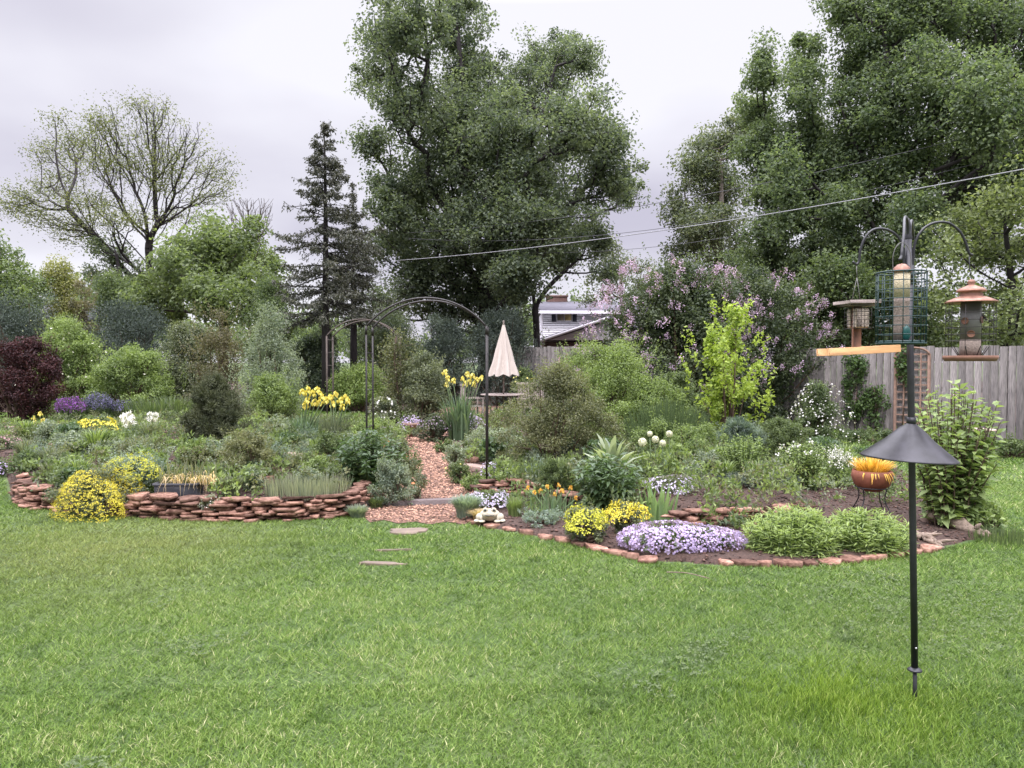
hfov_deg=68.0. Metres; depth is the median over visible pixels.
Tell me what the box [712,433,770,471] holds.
columbine plant
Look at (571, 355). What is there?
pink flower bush
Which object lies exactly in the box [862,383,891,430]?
climbing vine
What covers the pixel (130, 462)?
basket of gold
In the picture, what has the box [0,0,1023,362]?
sky
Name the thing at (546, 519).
sedum cushion
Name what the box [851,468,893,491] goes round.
clay bowl
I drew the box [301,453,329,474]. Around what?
broadleaf perennial
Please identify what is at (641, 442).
allium
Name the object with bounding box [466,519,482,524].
edging stone
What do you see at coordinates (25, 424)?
daylily clump
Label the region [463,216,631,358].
leaning tree
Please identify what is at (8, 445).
pink phlox
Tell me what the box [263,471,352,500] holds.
lavender tuft
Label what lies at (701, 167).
pale cottonwood
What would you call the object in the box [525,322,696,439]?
bright bush
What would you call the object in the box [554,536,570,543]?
edging stone
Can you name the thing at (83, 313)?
rust bush
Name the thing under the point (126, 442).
grass tuft
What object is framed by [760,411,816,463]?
fern mound
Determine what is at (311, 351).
dark bush
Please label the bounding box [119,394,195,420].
bergenia plants
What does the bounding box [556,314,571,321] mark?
window
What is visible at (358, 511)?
grey tuft
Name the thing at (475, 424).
purple phlox
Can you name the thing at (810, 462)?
columbine plant
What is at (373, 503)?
green tuft
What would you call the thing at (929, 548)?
edging stone
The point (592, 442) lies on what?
dark perennial
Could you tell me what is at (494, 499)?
white phlox
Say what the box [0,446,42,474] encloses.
green cushion
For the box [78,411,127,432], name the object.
yellow alyssum
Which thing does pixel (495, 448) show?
dark perennial
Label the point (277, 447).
sedum mound
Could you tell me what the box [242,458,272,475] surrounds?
dark perennial
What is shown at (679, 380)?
green bush
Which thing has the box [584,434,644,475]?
mullein plant
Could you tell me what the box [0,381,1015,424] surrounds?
border soil
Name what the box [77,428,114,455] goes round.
daylily clump
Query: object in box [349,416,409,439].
green mound
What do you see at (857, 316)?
suet feeder
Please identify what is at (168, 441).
lily clump
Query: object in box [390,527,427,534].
stepping stone
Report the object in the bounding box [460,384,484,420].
garden chair
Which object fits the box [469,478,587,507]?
stone wall
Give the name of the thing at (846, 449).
daylily clump
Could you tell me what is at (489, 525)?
edging stone
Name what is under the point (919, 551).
edging stone
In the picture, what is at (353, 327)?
spruce tree
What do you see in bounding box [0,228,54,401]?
edge tree
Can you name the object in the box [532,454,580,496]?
green mound
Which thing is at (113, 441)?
sage bush
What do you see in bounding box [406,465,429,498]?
poppy plant
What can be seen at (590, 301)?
pale tree
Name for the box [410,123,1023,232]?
overhead cable
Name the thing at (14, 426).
rock rose
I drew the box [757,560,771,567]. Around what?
edging stone
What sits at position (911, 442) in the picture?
feeder pole
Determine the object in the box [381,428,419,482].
green mound
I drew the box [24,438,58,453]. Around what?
sedum mound
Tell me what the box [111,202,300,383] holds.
catalpa tree
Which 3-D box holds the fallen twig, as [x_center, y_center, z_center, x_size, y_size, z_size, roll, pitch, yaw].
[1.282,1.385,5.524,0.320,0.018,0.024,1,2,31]
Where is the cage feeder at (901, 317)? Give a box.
[875,242,928,344]
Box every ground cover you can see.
[0,402,919,528]
[0,407,854,499]
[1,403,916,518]
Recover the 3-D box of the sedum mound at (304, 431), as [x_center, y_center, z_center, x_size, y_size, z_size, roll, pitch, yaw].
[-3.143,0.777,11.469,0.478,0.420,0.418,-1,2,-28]
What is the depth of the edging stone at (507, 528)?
7.13 m
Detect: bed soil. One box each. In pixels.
[0,426,408,520]
[447,414,979,564]
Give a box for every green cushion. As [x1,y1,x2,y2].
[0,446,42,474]
[36,450,65,469]
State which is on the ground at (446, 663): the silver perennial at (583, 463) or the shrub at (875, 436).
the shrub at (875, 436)
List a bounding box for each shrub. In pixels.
[174,442,214,469]
[679,294,776,432]
[834,424,892,445]
[987,432,1023,457]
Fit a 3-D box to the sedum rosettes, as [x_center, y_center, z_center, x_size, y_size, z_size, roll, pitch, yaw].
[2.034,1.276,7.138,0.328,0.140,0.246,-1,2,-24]
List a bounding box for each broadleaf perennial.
[100,429,123,441]
[132,445,167,464]
[176,434,208,464]
[204,462,236,488]
[224,424,252,439]
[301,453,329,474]
[511,440,543,465]
[656,438,699,467]
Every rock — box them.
[263,476,274,485]
[465,456,478,462]
[465,463,485,471]
[920,515,932,522]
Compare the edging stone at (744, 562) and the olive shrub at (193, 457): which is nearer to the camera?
the edging stone at (744, 562)
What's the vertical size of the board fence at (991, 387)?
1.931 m
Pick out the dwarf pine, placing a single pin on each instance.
(215, 396)
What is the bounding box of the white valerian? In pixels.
[816,445,856,487]
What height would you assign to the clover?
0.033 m
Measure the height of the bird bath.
0.511 m
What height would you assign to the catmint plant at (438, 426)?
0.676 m
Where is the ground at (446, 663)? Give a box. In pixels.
[0,363,1023,767]
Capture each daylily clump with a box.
[11,420,39,440]
[60,457,96,468]
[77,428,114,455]
[91,444,114,461]
[303,438,321,449]
[703,444,732,470]
[709,459,739,481]
[733,438,761,449]
[741,459,772,483]
[829,442,860,453]
[831,451,861,465]
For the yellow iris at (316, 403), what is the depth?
11.74 m
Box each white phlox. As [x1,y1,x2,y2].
[467,487,510,507]
[480,457,509,478]
[641,472,703,494]
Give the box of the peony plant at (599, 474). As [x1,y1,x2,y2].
[568,448,643,509]
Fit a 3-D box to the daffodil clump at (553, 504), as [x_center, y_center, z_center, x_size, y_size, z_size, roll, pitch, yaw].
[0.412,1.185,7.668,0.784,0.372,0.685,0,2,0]
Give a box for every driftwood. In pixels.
[916,530,957,548]
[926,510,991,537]
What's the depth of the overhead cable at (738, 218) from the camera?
18.82 m
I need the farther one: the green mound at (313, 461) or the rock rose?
the rock rose
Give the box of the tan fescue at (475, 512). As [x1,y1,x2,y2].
[465,508,482,518]
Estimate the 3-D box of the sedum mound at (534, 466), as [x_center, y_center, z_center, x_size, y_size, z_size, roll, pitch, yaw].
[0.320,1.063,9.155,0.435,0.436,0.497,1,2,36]
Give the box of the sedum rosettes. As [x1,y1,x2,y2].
[712,516,745,525]
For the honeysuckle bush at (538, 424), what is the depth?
10.66 m
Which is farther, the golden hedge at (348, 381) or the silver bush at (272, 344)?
the golden hedge at (348, 381)
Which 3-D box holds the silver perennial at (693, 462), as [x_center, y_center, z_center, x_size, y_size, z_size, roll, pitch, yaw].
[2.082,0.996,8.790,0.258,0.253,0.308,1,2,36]
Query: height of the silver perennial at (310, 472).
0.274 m
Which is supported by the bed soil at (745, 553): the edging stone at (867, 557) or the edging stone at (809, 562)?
the edging stone at (867, 557)
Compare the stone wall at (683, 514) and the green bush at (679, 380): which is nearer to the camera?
the stone wall at (683, 514)
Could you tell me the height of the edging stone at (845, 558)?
0.058 m
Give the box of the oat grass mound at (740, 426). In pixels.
[712,415,767,461]
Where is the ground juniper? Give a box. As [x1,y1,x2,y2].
[700,465,800,487]
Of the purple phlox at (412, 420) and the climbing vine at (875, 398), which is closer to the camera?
the purple phlox at (412, 420)
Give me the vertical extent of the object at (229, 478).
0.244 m
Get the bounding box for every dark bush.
[285,329,349,409]
[334,295,425,402]
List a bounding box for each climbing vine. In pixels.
[374,325,422,424]
[841,354,870,430]
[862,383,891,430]
[893,345,914,424]
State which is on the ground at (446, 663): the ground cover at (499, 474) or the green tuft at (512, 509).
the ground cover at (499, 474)
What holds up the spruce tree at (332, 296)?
on the ground at (446, 663)
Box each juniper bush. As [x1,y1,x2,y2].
[0,276,79,406]
[62,280,194,407]
[416,310,482,405]
[451,302,547,405]
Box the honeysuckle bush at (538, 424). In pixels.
[488,353,625,462]
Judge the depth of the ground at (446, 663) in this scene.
4.26 m
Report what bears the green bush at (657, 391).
on the bed soil at (745, 553)
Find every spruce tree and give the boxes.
[252,121,387,410]
[318,181,393,392]
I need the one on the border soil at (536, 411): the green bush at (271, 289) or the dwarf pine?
the green bush at (271, 289)
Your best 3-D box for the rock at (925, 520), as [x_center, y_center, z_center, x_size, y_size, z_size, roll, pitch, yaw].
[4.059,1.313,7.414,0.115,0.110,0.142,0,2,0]
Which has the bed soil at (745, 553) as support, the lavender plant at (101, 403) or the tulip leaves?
the tulip leaves
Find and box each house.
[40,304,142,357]
[532,295,671,387]
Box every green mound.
[290,451,342,481]
[302,430,351,473]
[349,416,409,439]
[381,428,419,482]
[443,457,477,483]
[460,472,485,491]
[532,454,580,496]
[625,409,732,459]
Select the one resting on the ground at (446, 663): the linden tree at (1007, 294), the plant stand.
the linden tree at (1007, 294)
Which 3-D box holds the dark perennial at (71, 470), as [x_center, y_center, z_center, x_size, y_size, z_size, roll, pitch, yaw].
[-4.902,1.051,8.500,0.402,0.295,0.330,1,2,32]
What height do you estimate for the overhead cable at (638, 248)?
1.895 m
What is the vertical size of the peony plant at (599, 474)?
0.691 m
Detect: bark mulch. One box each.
[0,424,409,518]
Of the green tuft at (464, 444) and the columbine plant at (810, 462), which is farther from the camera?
the green tuft at (464, 444)
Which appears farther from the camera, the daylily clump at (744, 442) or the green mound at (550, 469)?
the daylily clump at (744, 442)
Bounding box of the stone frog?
[474,507,505,522]
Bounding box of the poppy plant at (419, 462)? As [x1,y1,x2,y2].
[406,450,423,476]
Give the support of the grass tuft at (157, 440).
on the bed soil at (9, 479)
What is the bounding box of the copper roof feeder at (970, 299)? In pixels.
[942,255,998,360]
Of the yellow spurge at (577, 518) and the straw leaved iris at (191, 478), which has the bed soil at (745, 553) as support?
the yellow spurge at (577, 518)
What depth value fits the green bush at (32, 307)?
31.80 m
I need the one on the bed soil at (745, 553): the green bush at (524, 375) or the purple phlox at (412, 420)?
the green bush at (524, 375)
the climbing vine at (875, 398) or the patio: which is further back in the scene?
the patio
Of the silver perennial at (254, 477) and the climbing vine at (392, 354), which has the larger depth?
the climbing vine at (392, 354)
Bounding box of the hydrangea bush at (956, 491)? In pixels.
[907,379,1008,527]
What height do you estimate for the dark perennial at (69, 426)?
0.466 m
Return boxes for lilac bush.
[574,237,775,430]
[670,255,844,429]
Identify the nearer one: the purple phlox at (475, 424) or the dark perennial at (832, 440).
the dark perennial at (832, 440)
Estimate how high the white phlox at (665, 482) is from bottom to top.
0.254 m
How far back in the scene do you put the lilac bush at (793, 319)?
17.51 m
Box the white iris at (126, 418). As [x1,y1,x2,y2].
[119,410,160,432]
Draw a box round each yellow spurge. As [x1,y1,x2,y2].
[562,501,610,542]
[602,497,651,534]
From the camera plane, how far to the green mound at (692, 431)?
10.11 m
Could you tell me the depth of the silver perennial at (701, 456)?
9.25 m
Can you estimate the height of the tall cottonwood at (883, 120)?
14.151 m
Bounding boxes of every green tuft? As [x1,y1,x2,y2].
[368,495,383,508]
[461,437,478,448]
[504,496,523,516]
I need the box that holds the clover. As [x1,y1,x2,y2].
[5,519,1023,767]
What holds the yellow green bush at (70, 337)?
on the border soil at (536, 411)
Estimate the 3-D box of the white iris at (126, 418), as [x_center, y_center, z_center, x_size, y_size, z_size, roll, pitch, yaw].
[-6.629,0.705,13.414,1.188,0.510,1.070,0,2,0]
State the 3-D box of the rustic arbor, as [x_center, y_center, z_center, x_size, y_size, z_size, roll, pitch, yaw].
[-3.486,-0.180,17.903,1.659,2.685,0.640,0,2,0]
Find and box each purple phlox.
[0,456,10,475]
[399,415,423,426]
[451,411,485,434]
[616,519,748,554]
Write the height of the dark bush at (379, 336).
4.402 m
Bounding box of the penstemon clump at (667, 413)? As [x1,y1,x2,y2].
[620,396,713,458]
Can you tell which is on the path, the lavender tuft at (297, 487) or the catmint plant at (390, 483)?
the catmint plant at (390, 483)
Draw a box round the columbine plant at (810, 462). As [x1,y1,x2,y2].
[775,438,835,490]
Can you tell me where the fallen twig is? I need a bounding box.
[667,572,709,578]
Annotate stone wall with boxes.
[8,472,376,522]
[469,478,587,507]
[660,500,819,526]
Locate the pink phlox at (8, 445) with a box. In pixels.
[0,431,23,449]
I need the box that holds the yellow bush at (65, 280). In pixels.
[35,253,91,386]
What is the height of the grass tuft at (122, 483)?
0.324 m
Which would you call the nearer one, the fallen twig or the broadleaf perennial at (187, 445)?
the fallen twig
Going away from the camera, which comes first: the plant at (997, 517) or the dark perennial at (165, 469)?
the plant at (997, 517)
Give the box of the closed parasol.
[488,320,518,407]
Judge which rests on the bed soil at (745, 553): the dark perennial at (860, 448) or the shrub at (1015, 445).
the dark perennial at (860, 448)
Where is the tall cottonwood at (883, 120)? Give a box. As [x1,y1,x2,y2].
[750,0,1023,346]
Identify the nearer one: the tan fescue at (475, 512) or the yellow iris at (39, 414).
the tan fescue at (475, 512)
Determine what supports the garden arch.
on the ground at (446, 663)
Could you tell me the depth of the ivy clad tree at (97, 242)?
36.75 m
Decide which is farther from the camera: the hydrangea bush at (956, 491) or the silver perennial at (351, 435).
the silver perennial at (351, 435)
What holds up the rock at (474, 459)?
on the bed soil at (745, 553)
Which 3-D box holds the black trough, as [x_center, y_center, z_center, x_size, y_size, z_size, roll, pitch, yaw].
[-3.505,1.099,7.987,0.469,0.135,0.218,0,2,0]
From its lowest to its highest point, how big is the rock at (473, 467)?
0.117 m
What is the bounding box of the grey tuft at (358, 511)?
[343,503,369,517]
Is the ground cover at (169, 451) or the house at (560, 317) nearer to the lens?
the ground cover at (169, 451)
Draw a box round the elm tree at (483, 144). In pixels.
[337,0,653,397]
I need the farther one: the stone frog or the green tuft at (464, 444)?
the green tuft at (464, 444)
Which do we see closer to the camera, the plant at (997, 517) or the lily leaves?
the plant at (997, 517)
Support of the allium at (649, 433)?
on the bed soil at (745, 553)
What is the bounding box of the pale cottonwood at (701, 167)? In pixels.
[652,94,767,279]
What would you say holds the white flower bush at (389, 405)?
on the bed soil at (9, 479)
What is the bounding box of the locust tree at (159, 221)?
[0,84,251,388]
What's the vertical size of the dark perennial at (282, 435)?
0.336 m
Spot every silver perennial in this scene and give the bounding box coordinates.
[30,419,62,445]
[49,430,86,453]
[124,442,153,455]
[203,436,241,463]
[238,465,265,489]
[294,467,323,481]
[346,431,363,442]
[521,447,546,468]
[566,458,585,473]
[683,458,702,479]
[695,449,721,473]
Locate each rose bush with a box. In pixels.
[787,377,859,448]
[916,385,959,446]
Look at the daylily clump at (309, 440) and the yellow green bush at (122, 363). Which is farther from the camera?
the yellow green bush at (122, 363)
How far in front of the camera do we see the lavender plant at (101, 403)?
20.90 m
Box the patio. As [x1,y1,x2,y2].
[430,401,506,415]
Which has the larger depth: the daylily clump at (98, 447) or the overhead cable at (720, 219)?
the overhead cable at (720, 219)
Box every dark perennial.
[49,421,82,439]
[56,466,88,487]
[156,466,182,479]
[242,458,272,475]
[275,431,303,449]
[478,434,507,461]
[581,436,624,458]
[803,435,832,459]
[825,436,842,451]
[854,445,890,467]
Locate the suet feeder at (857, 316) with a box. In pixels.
[816,265,900,355]
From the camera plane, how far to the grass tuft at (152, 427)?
11.74 m
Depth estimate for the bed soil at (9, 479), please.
8.54 m
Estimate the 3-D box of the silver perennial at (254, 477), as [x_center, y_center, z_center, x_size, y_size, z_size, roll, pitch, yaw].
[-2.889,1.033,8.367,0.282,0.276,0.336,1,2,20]
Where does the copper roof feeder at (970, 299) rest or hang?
hanging from the feeder pole
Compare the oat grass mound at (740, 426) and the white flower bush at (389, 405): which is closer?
the oat grass mound at (740, 426)
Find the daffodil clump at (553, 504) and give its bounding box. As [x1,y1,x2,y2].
[515,483,588,520]
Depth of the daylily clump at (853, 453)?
10.45 m
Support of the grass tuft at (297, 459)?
on the bed soil at (9, 479)
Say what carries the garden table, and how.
on the ground at (446, 663)
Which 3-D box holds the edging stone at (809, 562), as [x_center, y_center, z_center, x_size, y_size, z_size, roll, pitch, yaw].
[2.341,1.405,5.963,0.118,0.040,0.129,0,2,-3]
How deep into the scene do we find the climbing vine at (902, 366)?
16.29 m
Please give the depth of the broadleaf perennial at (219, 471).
8.39 m
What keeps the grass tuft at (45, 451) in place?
on the bed soil at (9, 479)
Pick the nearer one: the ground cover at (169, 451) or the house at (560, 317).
the ground cover at (169, 451)
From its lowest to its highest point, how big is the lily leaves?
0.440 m
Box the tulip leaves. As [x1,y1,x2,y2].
[638,486,680,522]
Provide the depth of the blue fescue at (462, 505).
7.62 m
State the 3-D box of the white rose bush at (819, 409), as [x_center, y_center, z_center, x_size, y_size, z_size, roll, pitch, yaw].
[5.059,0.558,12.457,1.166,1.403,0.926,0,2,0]
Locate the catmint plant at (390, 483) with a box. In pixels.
[367,452,417,506]
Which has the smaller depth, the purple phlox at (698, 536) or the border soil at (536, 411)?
the purple phlox at (698, 536)
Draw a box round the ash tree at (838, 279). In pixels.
[771,246,959,362]
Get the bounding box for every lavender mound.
[433,437,452,452]
[442,439,470,465]
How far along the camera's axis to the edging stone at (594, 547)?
6.41 m
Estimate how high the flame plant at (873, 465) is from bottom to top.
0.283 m
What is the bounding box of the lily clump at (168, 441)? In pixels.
[159,436,182,446]
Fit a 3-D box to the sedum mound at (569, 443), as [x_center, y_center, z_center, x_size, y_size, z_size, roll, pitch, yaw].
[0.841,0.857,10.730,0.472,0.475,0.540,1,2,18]
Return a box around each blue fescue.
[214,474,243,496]
[449,493,487,518]
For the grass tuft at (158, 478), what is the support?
on the bed soil at (9, 479)
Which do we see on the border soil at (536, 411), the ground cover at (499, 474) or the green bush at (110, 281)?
the green bush at (110, 281)
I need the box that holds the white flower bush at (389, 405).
[365,392,400,424]
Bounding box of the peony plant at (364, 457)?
[327,428,415,495]
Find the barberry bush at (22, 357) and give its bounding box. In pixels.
[0,333,68,420]
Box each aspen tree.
[717,26,813,404]
[762,29,854,349]
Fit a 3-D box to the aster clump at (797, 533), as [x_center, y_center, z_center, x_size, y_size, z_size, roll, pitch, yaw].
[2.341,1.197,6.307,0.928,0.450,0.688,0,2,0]
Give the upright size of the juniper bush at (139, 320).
4.522 m
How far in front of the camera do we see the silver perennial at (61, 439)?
10.75 m
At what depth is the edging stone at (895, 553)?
6.18 m
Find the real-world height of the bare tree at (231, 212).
8.808 m
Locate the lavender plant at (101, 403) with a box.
[81,391,114,418]
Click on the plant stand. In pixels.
(857, 487)
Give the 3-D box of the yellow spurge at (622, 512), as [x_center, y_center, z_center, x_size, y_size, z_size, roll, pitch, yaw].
[1.036,1.206,6.897,0.418,0.340,0.455,1,2,34]
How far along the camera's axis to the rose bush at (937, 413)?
11.50 m
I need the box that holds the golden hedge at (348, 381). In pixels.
[322,358,392,411]
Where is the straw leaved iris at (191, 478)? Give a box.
[155,459,221,498]
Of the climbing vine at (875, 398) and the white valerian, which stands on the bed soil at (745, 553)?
the white valerian
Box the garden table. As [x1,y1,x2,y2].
[480,393,525,413]
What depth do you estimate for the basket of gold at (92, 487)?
7.73 m
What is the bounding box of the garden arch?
[365,297,488,478]
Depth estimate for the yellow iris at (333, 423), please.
12.32 m
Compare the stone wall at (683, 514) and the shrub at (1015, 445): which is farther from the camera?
the shrub at (1015, 445)
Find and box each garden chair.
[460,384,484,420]
[508,382,533,412]
[518,386,543,413]
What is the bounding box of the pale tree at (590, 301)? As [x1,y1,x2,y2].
[573,235,662,339]
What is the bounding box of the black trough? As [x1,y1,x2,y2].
[152,480,202,495]
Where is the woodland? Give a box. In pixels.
[30,271,1023,371]
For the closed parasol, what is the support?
on the ground at (446, 663)
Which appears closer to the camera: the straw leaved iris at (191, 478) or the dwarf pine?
the straw leaved iris at (191, 478)
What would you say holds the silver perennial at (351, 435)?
on the bed soil at (9, 479)
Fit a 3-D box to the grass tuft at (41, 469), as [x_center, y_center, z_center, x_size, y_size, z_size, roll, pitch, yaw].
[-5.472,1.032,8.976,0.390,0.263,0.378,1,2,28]
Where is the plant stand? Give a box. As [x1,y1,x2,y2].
[852,485,890,512]
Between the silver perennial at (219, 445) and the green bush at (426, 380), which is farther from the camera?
the green bush at (426, 380)
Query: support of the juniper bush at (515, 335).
on the border soil at (536, 411)
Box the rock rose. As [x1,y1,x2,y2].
[0,419,59,434]
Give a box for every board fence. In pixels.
[506,346,655,403]
[777,345,1023,439]
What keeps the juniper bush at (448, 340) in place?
on the border soil at (536, 411)
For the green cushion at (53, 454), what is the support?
on the bed soil at (9, 479)
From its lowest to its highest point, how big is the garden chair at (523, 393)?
1.015 m
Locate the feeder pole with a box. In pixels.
[852,215,973,700]
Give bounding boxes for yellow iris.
[31,411,44,423]
[282,386,328,440]
[313,391,350,435]
[438,369,482,440]
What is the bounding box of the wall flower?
[198,493,221,511]
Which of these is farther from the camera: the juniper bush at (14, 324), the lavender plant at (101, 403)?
the juniper bush at (14, 324)
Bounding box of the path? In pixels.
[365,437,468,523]
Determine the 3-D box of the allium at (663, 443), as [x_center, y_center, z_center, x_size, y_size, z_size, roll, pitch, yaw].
[1.749,0.890,8.891,0.264,0.481,0.172,2,2,44]
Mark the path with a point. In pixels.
(436, 512)
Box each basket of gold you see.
[41,461,147,522]
[98,450,170,491]
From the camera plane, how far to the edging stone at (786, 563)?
5.89 m
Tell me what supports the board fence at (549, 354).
on the border soil at (536, 411)
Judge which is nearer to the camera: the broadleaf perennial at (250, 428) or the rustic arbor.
the broadleaf perennial at (250, 428)
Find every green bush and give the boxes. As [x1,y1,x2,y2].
[0,272,46,389]
[22,305,112,414]
[66,336,193,413]
[84,267,165,394]
[156,319,217,399]
[231,273,305,405]
[235,368,309,422]
[387,343,452,429]
[510,362,534,406]
[616,367,705,441]
[652,368,710,427]
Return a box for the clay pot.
[402,422,418,436]
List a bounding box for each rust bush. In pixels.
[59,272,105,397]
[175,298,257,406]
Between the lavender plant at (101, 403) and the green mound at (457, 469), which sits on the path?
the green mound at (457, 469)
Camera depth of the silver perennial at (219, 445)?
9.42 m
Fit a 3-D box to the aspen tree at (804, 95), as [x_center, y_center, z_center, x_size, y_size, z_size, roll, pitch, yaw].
[9.520,-5.034,23.920,4.967,12.067,3.322,-1,2,-36]
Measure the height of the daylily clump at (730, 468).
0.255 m
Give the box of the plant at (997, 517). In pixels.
[966,500,1007,530]
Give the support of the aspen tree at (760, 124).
on the border soil at (536, 411)
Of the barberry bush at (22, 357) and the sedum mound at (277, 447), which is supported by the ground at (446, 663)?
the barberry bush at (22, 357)
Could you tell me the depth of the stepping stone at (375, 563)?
5.95 m
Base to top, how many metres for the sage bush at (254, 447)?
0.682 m
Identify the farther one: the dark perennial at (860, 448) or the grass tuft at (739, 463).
the dark perennial at (860, 448)
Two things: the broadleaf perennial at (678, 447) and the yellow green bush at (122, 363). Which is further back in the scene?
the yellow green bush at (122, 363)
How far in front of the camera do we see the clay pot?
15.79 m
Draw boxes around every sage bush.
[86,437,125,456]
[201,425,282,479]
[260,413,293,439]
[461,423,522,455]
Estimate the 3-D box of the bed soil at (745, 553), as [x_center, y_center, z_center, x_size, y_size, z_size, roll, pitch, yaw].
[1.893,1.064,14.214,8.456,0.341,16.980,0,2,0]
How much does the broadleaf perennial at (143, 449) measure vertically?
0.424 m
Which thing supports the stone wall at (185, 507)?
on the ground at (446, 663)
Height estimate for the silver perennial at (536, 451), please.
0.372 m
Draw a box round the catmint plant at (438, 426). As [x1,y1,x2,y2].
[411,411,451,441]
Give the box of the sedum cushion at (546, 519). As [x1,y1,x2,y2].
[517,505,565,528]
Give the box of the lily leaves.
[510,453,569,484]
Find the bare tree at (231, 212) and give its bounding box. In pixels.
[225,198,272,392]
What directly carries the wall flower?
attached to the stone wall at (185, 507)
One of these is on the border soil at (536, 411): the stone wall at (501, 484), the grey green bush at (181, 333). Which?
the grey green bush at (181, 333)
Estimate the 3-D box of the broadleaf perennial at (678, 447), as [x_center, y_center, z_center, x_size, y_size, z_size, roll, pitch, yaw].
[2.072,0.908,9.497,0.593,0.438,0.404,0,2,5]
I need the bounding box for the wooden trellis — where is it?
[893,347,930,433]
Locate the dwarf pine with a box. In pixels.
[157,365,261,448]
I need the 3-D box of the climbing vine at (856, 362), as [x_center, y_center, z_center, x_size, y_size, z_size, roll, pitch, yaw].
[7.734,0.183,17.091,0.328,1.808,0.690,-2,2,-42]
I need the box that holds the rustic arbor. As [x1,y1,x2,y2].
[326,319,400,421]
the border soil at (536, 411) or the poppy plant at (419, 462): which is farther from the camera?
the border soil at (536, 411)
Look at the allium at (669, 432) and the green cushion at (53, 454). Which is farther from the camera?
the green cushion at (53, 454)
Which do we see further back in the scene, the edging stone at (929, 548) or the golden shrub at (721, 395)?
the golden shrub at (721, 395)
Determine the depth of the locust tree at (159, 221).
37.07 m
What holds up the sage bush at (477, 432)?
on the bed soil at (745, 553)
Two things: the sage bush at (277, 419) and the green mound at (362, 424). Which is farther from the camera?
the green mound at (362, 424)
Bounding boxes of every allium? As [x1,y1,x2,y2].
[638,438,646,476]
[647,431,656,475]
[652,436,658,475]
[654,440,665,469]
[663,430,672,471]
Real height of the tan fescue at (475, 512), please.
0.104 m
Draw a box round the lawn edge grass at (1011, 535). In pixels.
[968,524,1023,545]
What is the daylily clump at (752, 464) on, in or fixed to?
on the bed soil at (745, 553)
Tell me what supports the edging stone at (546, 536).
on the ground at (446, 663)
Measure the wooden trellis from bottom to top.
1.910 m
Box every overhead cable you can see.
[395,169,1023,260]
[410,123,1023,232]
[410,151,1020,240]
[427,174,984,252]
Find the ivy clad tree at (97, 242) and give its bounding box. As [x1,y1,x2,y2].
[75,228,153,312]
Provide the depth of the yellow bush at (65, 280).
30.65 m
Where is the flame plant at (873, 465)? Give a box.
[851,456,896,483]
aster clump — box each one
[740,502,845,558]
[819,506,918,556]
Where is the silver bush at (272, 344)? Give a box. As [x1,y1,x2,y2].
[222,295,311,420]
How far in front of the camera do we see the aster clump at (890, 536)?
6.27 m
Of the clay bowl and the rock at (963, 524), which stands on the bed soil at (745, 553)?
the rock at (963, 524)
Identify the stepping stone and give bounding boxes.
[359,561,406,565]
[375,548,411,551]
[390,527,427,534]
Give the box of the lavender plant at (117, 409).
[110,399,137,417]
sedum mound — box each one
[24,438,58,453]
[265,437,293,466]
[292,421,317,443]
[293,439,313,459]
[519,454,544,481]
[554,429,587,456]
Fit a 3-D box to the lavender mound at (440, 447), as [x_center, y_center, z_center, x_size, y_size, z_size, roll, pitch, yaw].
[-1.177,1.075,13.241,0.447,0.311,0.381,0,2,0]
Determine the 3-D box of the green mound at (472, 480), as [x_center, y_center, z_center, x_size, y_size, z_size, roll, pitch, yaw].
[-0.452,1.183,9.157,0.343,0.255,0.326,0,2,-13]
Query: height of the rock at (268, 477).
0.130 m
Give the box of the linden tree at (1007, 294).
[905,132,1023,429]
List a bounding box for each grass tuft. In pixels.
[9,438,40,452]
[34,461,62,482]
[36,445,67,457]
[108,467,129,491]
[116,436,148,451]
[132,421,163,437]
[138,436,157,448]
[146,435,165,449]
[149,472,173,484]
[281,449,309,473]
[564,452,582,465]
[729,456,746,471]
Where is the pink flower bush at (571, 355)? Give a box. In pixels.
[548,334,601,401]
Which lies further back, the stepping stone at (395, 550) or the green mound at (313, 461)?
the green mound at (313, 461)
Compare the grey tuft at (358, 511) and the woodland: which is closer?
the grey tuft at (358, 511)
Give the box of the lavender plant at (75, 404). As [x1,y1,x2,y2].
[53,395,86,420]
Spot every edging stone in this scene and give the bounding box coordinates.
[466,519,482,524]
[483,522,500,528]
[502,526,515,530]
[518,528,532,535]
[537,533,552,540]
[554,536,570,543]
[571,540,586,547]
[585,543,607,550]
[600,549,627,555]
[621,552,638,559]
[637,555,657,563]
[718,558,733,565]
[731,559,759,566]
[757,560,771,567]
[773,558,802,567]
[801,559,818,566]
[818,557,841,566]
[840,554,862,563]
[860,554,887,561]
[885,552,904,557]
[904,548,922,554]
[920,544,943,553]

